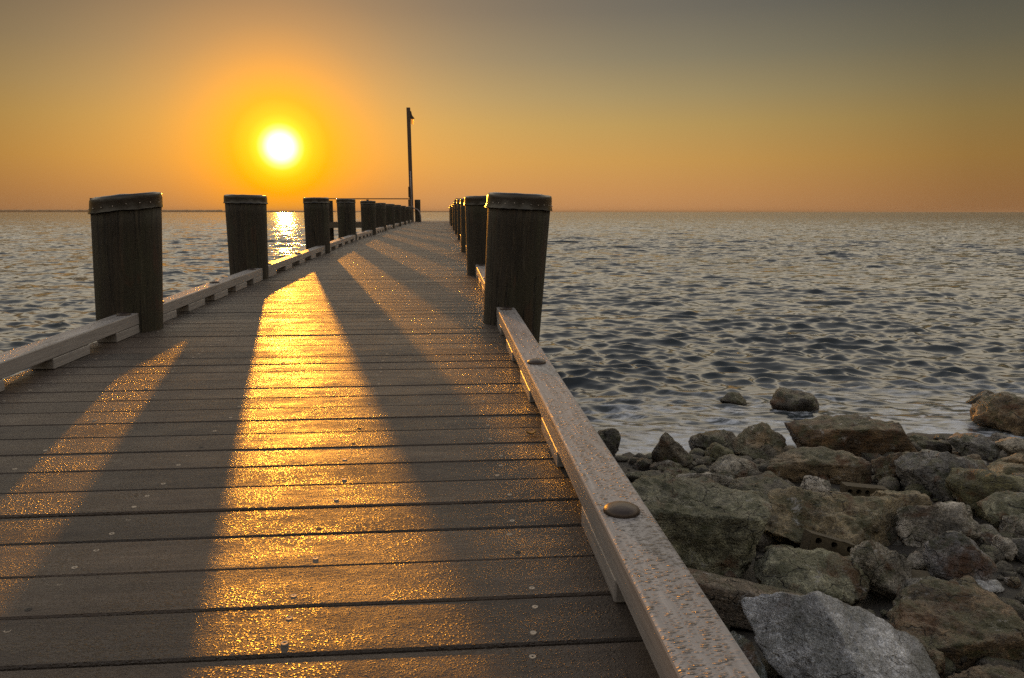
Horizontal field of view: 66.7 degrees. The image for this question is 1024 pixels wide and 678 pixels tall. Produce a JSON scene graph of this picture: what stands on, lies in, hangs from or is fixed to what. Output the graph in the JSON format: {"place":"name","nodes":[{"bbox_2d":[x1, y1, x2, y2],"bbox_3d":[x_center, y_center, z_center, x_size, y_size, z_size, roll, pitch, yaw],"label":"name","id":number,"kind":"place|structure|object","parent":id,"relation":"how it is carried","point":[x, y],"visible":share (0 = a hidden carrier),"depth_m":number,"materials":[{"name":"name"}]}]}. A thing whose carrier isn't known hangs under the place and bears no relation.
{"place":"outdoors","nodes":[
{"label":"outdoors","id":0,"kind":"place"},
{"bbox_2d":[0,209,448,211],"bbox_3d":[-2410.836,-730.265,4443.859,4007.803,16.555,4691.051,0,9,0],"label":"land","id":1,"kind":"structure","parent":0,"point":[28,210],"depth_m":4171.37,"materials":[{"name":"grey"}]},
{"bbox_2d":[0,212,1023,456],"bbox_3d":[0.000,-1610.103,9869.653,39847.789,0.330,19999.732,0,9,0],"label":"water","id":2,"kind":"structure","parent":0,"point":[676,326],"depth_m":16.19,"materials":[{"name":"grey liquid"}]},
{"bbox_2d":[329,198,460,240],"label":"cross platform","id":3,"kind":"structure","parent":2,"relation":"in","point":[333,224],"depth_m":40.63,"materials":[{"name":"brown wood"}]},
{"bbox_2d":[401,206,405,224],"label":"piling","id":4,"kind":"object","parent":2,"relation":"in","point":[403,213],"visible":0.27,"depth_m":31.37,"materials":[{"name":"brown wood"}]},
{"bbox_2d":[406,206,409,222],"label":"piling","id":5,"kind":"object","parent":2,"relation":"in","point":[408,213],"visible":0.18,"depth_m":34.80,"materials":[{"name":"brown wood"}]},
{"bbox_2d":[415,200,420,221],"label":"piling","id":6,"kind":"object","parent":2,"relation":"in","point":[417,213],"visible":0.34,"depth_m":40.18,"materials":[{"name":"brown wood"}]},
{"bbox_2d":[597,428,620,456],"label":"rock","id":7,"kind":"object","parent":2,"relation":"on","point":[611,438],"visible":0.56,"depth_m":6.14,"materials":[{"name":"stone"}]},
{"bbox_2d":[720,392,746,404],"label":"boulder","id":8,"kind":"object","parent":2,"relation":"on","point":[737,398],"visible":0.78,"depth_m":7.79,"materials":[{"name":"stone"}]},
{"bbox_2d":[770,387,818,410],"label":"boulder","id":9,"kind":"object","parent":2,"relation":"in","point":[784,399],"visible":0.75,"depth_m":7.51,"materials":[{"name":"stone"}]},
{"bbox_2d":[0,0,1023,211],"label":"sky","id":10,"kind":"structure","parent":0,"point":[585,105],"materials":[{"name":"orange"}]},
{"bbox_2d":[614,432,1023,677],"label":"beach","id":11,"kind":"structure","parent":0,"point":[871,601],"depth_m":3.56,"materials":[{"name":"stone"}]},
{"bbox_2d":[88,192,163,332],"bbox_3d":[-2.150,0.987,4.457,0.368,3.616,0.371,2,9,-5],"label":"piling","id":12,"kind":"object","parent":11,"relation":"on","point":[126,232],"visible":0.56,"depth_m":4.10,"materials":[{"name":"brown wood"}]},
{"bbox_2d":[223,194,268,278],"bbox_3d":[-2.403,0.479,7.273,0.386,3.594,0.384,-1,9,-5],"label":"piling","id":13,"kind":"object","parent":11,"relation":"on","point":[246,225],"visible":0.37,"depth_m":6.92,"materials":[{"name":"brown wood"}]},
{"bbox_2d":[303,197,329,253],"bbox_3d":[-2.678,-0.161,10.933,0.362,3.594,0.359,7,12,36],"label":"piling","id":14,"kind":"object","parent":11,"relation":"on","point":[316,220],"visible":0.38,"depth_m":10.56,"materials":[{"name":"brown wood"}]},
{"bbox_2d":[336,199,355,238],"bbox_3d":[-3.029,-0.797,14.564,0.358,3.596,0.360,8,13,42],"label":"piling","id":15,"kind":"object","parent":11,"relation":"on","point":[346,214],"visible":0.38,"depth_m":14.19,"materials":[{"name":"brown wood"}]},
{"bbox_2d":[360,201,375,234],"bbox_3d":[-3.272,-1.366,17.959,0.358,3.595,0.364,0,10,1],"label":"piling","id":16,"kind":"object","parent":11,"relation":"on","point":[368,215],"visible":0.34,"depth_m":17.58,"materials":[{"name":"brown wood"}]},
{"bbox_2d":[0,220,759,677],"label":"pier","id":17,"kind":"structure","parent":11,"relation":"on","point":[320,462],"depth_m":1.81,"materials":[{"name":"brown wood"}]},
{"bbox_2d":[406,107,420,221],"bbox_3d":[-5.004,-8.722,39.789,0.654,6.012,0.410,-1,9,-5],"label":"lamp post","id":18,"kind":"object","parent":17,"relation":"on","point":[410,119],"visible":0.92,"depth_m":39.72,"materials":[{"name":"brown metal"}]},
{"bbox_2d":[376,203,385,230],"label":"piling","id":19,"kind":"object","parent":11,"relation":"on","point":[380,214],"visible":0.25,"depth_m":21.02,"materials":[{"name":"brown wood"}]},
{"bbox_2d":[386,204,394,227],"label":"piling","id":20,"kind":"object","parent":11,"relation":"on","point":[390,213],"visible":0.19,"depth_m":24.46,"materials":[{"name":"brown wood"}]},
{"bbox_2d":[394,205,400,225],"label":"piling","id":21,"kind":"object","parent":11,"relation":"on","point":[397,213],"visible":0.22,"depth_m":27.92,"materials":[{"name":"brown wood"}]},
{"bbox_2d":[450,205,451,225],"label":"piling","id":22,"kind":"object","parent":11,"relation":"on","point":[450,215],"visible":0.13,"depth_m":28.71,"materials":[{"name":"brown wood"}]},
{"bbox_2d":[452,203,454,229],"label":"piling","id":23,"kind":"object","parent":11,"relation":"on","point":[453,216],"visible":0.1,"depth_m":21.87,"materials":[{"name":"brown wood"}]},
{"bbox_2d":[454,202,456,233],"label":"piling","id":24,"kind":"object","parent":11,"relation":"on","point":[455,214],"visible":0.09,"depth_m":18.10,"materials":[{"name":"brown wood"}]},
{"bbox_2d":[457,199,460,239],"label":"piling","id":25,"kind":"object","parent":11,"relation":"on","point":[458,219],"visible":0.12,"depth_m":14.68,"materials":[{"name":"brown wood"}]},
{"bbox_2d":[460,198,465,251],"bbox_3d":[-0.569,-0.201,11.213,0.362,3.594,0.359,9,12,43],"label":"piling","id":26,"kind":"object","parent":11,"relation":"on","point":[463,233],"visible":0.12,"depth_m":10.89,"materials":[{"name":"brown wood"}]},
{"bbox_2d":[464,195,487,275],"bbox_3d":[-0.265,0.401,7.727,0.370,3.595,0.369,-1,9,-5],"label":"piling","id":27,"kind":"object","parent":11,"relation":"on","point":[476,219],"visible":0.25,"depth_m":7.36,"materials":[{"name":"brown wood"}]},
{"bbox_2d":[483,192,552,343],"bbox_3d":[-0.065,0.948,4.721,0.393,3.607,0.386,3,9,-5],"label":"piling","id":28,"kind":"object","parent":11,"relation":"on","point":[517,238],"visible":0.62,"depth_m":4.36,"materials":[{"name":"brown wood"}]},
{"bbox_2d":[625,470,663,482],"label":"boulder","id":29,"kind":"object","parent":11,"relation":"on","point":[632,477],"visible":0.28,"depth_m":5.15,"materials":[{"name":"stone"}]},
{"bbox_2d":[637,458,651,469],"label":"rock","id":30,"kind":"object","parent":11,"relation":"on","point":[644,463],"visible":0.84,"depth_m":5.65,"materials":[{"name":"stone"}]},
{"bbox_2d":[657,465,666,472],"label":"rock","id":31,"kind":"object","parent":11,"relation":"on","point":[660,467],"visible":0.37,"depth_m":5.40,"materials":[{"name":"stone"}]},
{"bbox_2d":[649,460,682,469],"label":"boulder","id":32,"kind":"object","parent":11,"relation":"on","point":[666,463],"visible":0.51,"depth_m":5.45,"materials":[{"name":"stone"}]},
{"bbox_2d":[651,432,692,467],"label":"boulder","id":33,"kind":"object","parent":11,"relation":"on","point":[668,447],"visible":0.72,"depth_m":5.57,"materials":[{"name":"stone"}]},
{"bbox_2d":[662,467,690,475],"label":"rock","id":34,"kind":"object","parent":11,"relation":"on","point":[674,469],"visible":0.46,"depth_m":5.35,"materials":[{"name":"stone"}]},
{"bbox_2d":[631,472,771,578],"bbox_3d":[0.836,0.929,3.692,0.748,0.470,0.544,0,9,0],"label":"boulder","id":35,"kind":"object","parent":11,"relation":"on","point":[706,524],"visible":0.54,"depth_m":3.48,"materials":[{"name":"stone"}]},
{"bbox_2d":[695,466,708,472],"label":"rock","id":36,"kind":"object","parent":11,"relation":"on","point":[701,469],"visible":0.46,"depth_m":5.39,"materials":[{"name":"stone"}]},
{"bbox_2d":[675,472,733,486],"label":"boulder","id":37,"kind":"object","parent":11,"relation":"on","point":[723,480],"visible":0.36,"depth_m":5.01,"materials":[{"name":"stone"}]},
{"bbox_2d":[688,429,736,455],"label":"boulder","id":38,"kind":"object","parent":11,"relation":"on","point":[707,439],"visible":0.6,"depth_m":6.06,"materials":[{"name":"stone"}]},
{"bbox_2d":[704,442,733,461],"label":"rock","id":39,"kind":"object","parent":11,"relation":"on","point":[714,451],"visible":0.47,"depth_m":5.76,"materials":[{"name":"stone"}]},
{"bbox_2d":[722,571,738,577],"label":"rock","id":40,"kind":"object","parent":11,"relation":"on","point":[732,574],"visible":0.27,"depth_m":3.45,"materials":[{"name":"stone"}]},
{"bbox_2d":[709,454,758,478],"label":"boulder","id":41,"kind":"object","parent":11,"relation":"on","point":[735,466],"visible":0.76,"depth_m":5.29,"materials":[{"name":"stone"}]},
{"bbox_2d":[688,568,803,631],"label":"boulder","id":42,"kind":"structure","parent":11,"relation":"on","point":[724,595],"depth_m":2.98,"materials":[{"name":"stone"}]},
{"bbox_2d":[730,631,767,677],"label":"rock","id":43,"kind":"object","parent":11,"relation":"on","point":[748,648],"visible":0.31,"depth_m":2.51,"materials":[{"name":"stone"}]},
{"bbox_2d":[739,443,776,460],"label":"boulder","id":44,"kind":"object","parent":11,"relation":"on","point":[766,451],"visible":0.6,"depth_m":5.79,"materials":[{"name":"stone"}]},
{"bbox_2d":[732,422,786,454],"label":"boulder","id":45,"kind":"object","parent":11,"relation":"on","point":[757,436],"visible":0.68,"depth_m":5.93,"materials":[{"name":"stone"}]},
{"bbox_2d":[728,471,790,494],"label":"boulder","id":46,"kind":"object","parent":11,"relation":"on","point":[765,482],"visible":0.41,"depth_m":4.76,"materials":[{"name":"stone"}]},
{"bbox_2d":[765,544,793,551],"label":"rock","id":47,"kind":"object","parent":11,"relation":"on","point":[767,548],"visible":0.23,"depth_m":3.73,"materials":[{"name":"stone"}]},
{"bbox_2d":[783,445,793,452],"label":"rock","id":48,"kind":"object","parent":11,"relation":"on","point":[788,447],"visible":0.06,"depth_m":5.65,"materials":[{"name":"stone"}]},
{"bbox_2d":[753,547,869,604],"bbox_3d":[1.281,1.020,3.320,0.494,0.240,0.407,-4,10,-25],"label":"boulder","id":49,"kind":"object","parent":11,"relation":"on","point":[845,579],"visible":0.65,"depth_m":3.23,"materials":[{"name":"stone"}]},
{"bbox_2d":[800,475,830,492],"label":"rock","id":50,"kind":"object","parent":11,"relation":"on","point":[814,483],"visible":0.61,"depth_m":4.80,"materials":[{"name":"stone"}]},
{"bbox_2d":[767,446,872,484],"bbox_3d":[2.031,0.880,5.220,0.692,0.268,0.254,0,9,0],"label":"boulder","id":51,"kind":"object","parent":11,"relation":"on","point":[797,465],"visible":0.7,"depth_m":5.13,"materials":[{"name":"stone"}]},
{"bbox_2d":[800,529,854,556],"bbox_3d":[1.470,0.969,3.614,0.219,0.103,0.124,15,-3,5],"label":"hollow brick","id":52,"kind":"object","parent":11,"relation":"on","point":[811,540],"visible":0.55,"depth_m":3.56,"materials":[{"name":"brick"}]},
{"bbox_2d":[764,486,901,546],"bbox_3d":[1.656,0.939,3.991,0.874,0.351,0.574,0,9,0],"label":"boulder","id":53,"kind":"object","parent":11,"relation":"on","point":[846,516],"visible":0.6,"depth_m":3.90,"materials":[{"name":"stone"}]},
{"bbox_2d":[741,591,939,677],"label":"boulder","id":54,"kind":"object","parent":11,"relation":"on","point":[816,634],"visible":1,"depth_m":2.47,"materials":[{"name":"stone"}]},
{"bbox_2d":[784,414,917,456],"bbox_3d":[2.574,0.783,6.054,0.925,0.352,0.518,0,9,0],"label":"boulder","id":55,"kind":"object","parent":11,"relation":"on","point":[856,435],"visible":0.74,"depth_m":5.84,"materials":[{"name":"stone"}]},
{"bbox_2d":[839,481,888,496],"bbox_3d":[2.130,0.918,4.709,0.253,0.066,0.105,5,4,3],"label":"hollow brick","id":56,"kind":"object","parent":11,"relation":"on","point":[858,489],"visible":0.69,"depth_m":4.68,"materials":[{"name":"brick"}]},
{"bbox_2d":[850,540,913,599],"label":"boulder","id":57,"kind":"object","parent":11,"relation":"on","point":[886,570],"visible":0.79,"depth_m":3.29,"materials":[{"name":"stone"}]},
{"bbox_2d":[871,451,909,482],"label":"boulder","id":58,"kind":"object","parent":11,"relation":"on","point":[884,467],"visible":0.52,"depth_m":5.09,"materials":[{"name":"stone"}]},
{"bbox_2d":[891,537,903,544],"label":"rock","id":59,"kind":"object","parent":11,"relation":"on","point":[898,541],"visible":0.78,"depth_m":3.92,"materials":[{"name":"stone"}]},
{"bbox_2d":[870,490,931,506],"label":"boulder","id":60,"kind":"object","parent":11,"relation":"on","point":[908,497],"visible":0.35,"depth_m":4.27,"materials":[{"name":"stone"}]},
{"bbox_2d":[907,550,925,570],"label":"rock","id":61,"kind":"object","parent":11,"relation":"on","point":[915,557],"visible":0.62,"depth_m":3.56,"materials":[{"name":"stone"}]},
{"bbox_2d":[908,434,928,440],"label":"rock","id":62,"kind":"object","parent":11,"relation":"on","point":[916,437],"visible":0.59,"depth_m":6.46,"materials":[{"name":"stone"}]},
{"bbox_2d":[904,576,938,587],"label":"boulder","id":63,"kind":"object","parent":11,"relation":"on","point":[910,581],"visible":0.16,"depth_m":3.30,"materials":[{"name":"stone"}]},
{"bbox_2d":[919,638,945,677],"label":"rock","id":64,"kind":"object","parent":11,"relation":"on","point":[936,657],"visible":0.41,"depth_m":2.58,"materials":[{"name":"stone"}]},
{"bbox_2d":[916,439,951,452],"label":"boulder","id":65,"kind":"object","parent":11,"relation":"on","point":[935,445],"visible":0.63,"depth_m":6.04,"materials":[{"name":"stone"}]},
{"bbox_2d":[895,501,980,546],"bbox_3d":[2.121,0.942,3.884,0.376,0.331,0.265,6,11,32],"label":"boulder","id":66,"kind":"object","parent":11,"relation":"on","point":[918,525],"visible":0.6,"depth_m":3.82,"materials":[{"name":"stone"}]},
{"bbox_2d":[934,434,944,439],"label":"rock","id":67,"kind":"object","parent":11,"relation":"on","point":[939,436],"visible":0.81,"depth_m":6.50,"materials":[{"name":"stone"}]},
{"bbox_2d":[894,449,987,501],"bbox_3d":[2.756,0.862,4.866,0.566,0.364,0.539,-4,10,-21],"label":"boulder","id":68,"kind":"object","parent":11,"relation":"on","point":[928,470],"visible":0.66,"depth_m":4.78,"materials":[{"name":"stone"}]},
{"bbox_2d":[886,575,1023,669],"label":"boulder","id":69,"kind":"object","parent":11,"relation":"on","point":[968,616],"visible":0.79,"depth_m":2.76,"materials":[{"name":"stone"}]},
{"bbox_2d":[922,530,997,580],"bbox_3d":[1.992,0.996,3.464,0.293,0.293,0.213,8,12,40],"label":"boulder","id":70,"kind":"object","parent":11,"relation":"on","point":[948,555],"visible":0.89,"depth_m":3.42,"materials":[{"name":"stone"}]},
{"bbox_2d":[946,432,1002,459],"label":"boulder","id":71,"kind":"object","parent":11,"relation":"on","point":[966,444],"visible":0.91,"depth_m":5.91,"materials":[{"name":"stone"}]},
{"bbox_2d":[967,454,981,459],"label":"rock","id":72,"kind":"object","parent":11,"relation":"on","point":[975,456],"visible":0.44,"depth_m":5.66,"materials":[{"name":"stone"}]},
{"bbox_2d":[965,390,994,403],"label":"boulder","id":73,"kind":"object","parent":11,"relation":"on","point":[973,399],"visible":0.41,"depth_m":7.80,"materials":[{"name":"stone"}]},
{"bbox_2d":[975,537,987,546],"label":"rock","id":74,"kind":"object","parent":11,"relation":"on","point":[980,541],"visible":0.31,"depth_m":3.81,"materials":[{"name":"stone"}]},
{"bbox_2d":[945,467,1023,520],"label":"boulder","id":75,"kind":"object","parent":11,"relation":"on","point":[972,487],"visible":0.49,"depth_m":4.37,"materials":[{"name":"stone"}]},
{"bbox_2d":[947,664,1023,677],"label":"boulder","id":76,"kind":"object","parent":11,"relation":"on","point":[989,671],"visible":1,"depth_m":2.46,"materials":[{"name":"stone"}]},
{"bbox_2d":[975,579,1004,592],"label":"rock","id":77,"kind":"object","parent":11,"relation":"on","point":[993,585],"visible":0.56,"depth_m":3.32,"materials":[{"name":"stone"}]},
{"bbox_2d":[979,524,1001,543],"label":"rock","id":78,"kind":"object","parent":11,"relation":"on","point":[988,532],"visible":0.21,"depth_m":3.90,"materials":[{"name":"stone"}]},
{"bbox_2d":[969,392,1023,435],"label":"boulder","id":79,"kind":"object","parent":11,"relation":"on","point":[1002,411],"visible":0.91,"depth_m":6.84,"materials":[{"name":"stone"}]},
{"bbox_2d":[977,490,1023,528],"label":"boulder","id":80,"kind":"object","parent":11,"relation":"on","point":[995,507],"visible":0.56,"depth_m":4.09,"materials":[{"name":"stone"}]},
{"bbox_2d":[990,433,1010,441],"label":"rock","id":81,"kind":"object","parent":11,"relation":"on","point":[995,437],"visible":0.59,"depth_m":6.28,"materials":[{"name":"stone"}]},
{"bbox_2d":[991,534,1017,560],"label":"rock","id":82,"kind":"object","parent":11,"relation":"on","point":[1007,547],"visible":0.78,"depth_m":3.69,"materials":[{"name":"stone"}]},
{"bbox_2d":[996,560,1014,573],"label":"rock","id":83,"kind":"object","parent":11,"relation":"on","point":[1001,565],"visible":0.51,"depth_m":3.51,"materials":[{"name":"stone"}]},
{"bbox_2d":[987,461,1023,474],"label":"boulder","id":84,"kind":"object","parent":11,"relation":"on","point":[1000,467],"visible":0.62,"depth_m":5.24,"materials":[{"name":"stone"}]},
{"bbox_2d":[989,452,1023,464],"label":"boulder","id":85,"kind":"object","parent":11,"relation":"on","point":[1016,458],"visible":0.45,"depth_m":5.44,"materials":[{"name":"stone"}]},
{"bbox_2d":[995,437,1023,454],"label":"boulder","id":86,"kind":"object","parent":11,"relation":"on","point":[1011,445],"visible":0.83,"depth_m":5.82,"materials":[{"name":"stone"}]},
{"bbox_2d":[998,513,1023,537],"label":"rock","id":87,"kind":"object","parent":11,"relation":"on","point":[1014,524],"visible":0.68,"depth_m":3.94,"materials":[{"name":"stone"}]},
{"bbox_2d":[1003,577,1021,588],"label":"rock","id":88,"kind":"object","parent":11,"relation":"on","point":[1014,582],"visible":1,"depth_m":3.37,"materials":[{"name":"stone"}]},
{"bbox_2d":[1012,538,1023,562],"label":"rock","id":89,"kind":"object","parent":11,"relation":"on","point":[1019,543],"visible":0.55,"depth_m":3.71,"materials":[{"name":"stone"}]}
]}

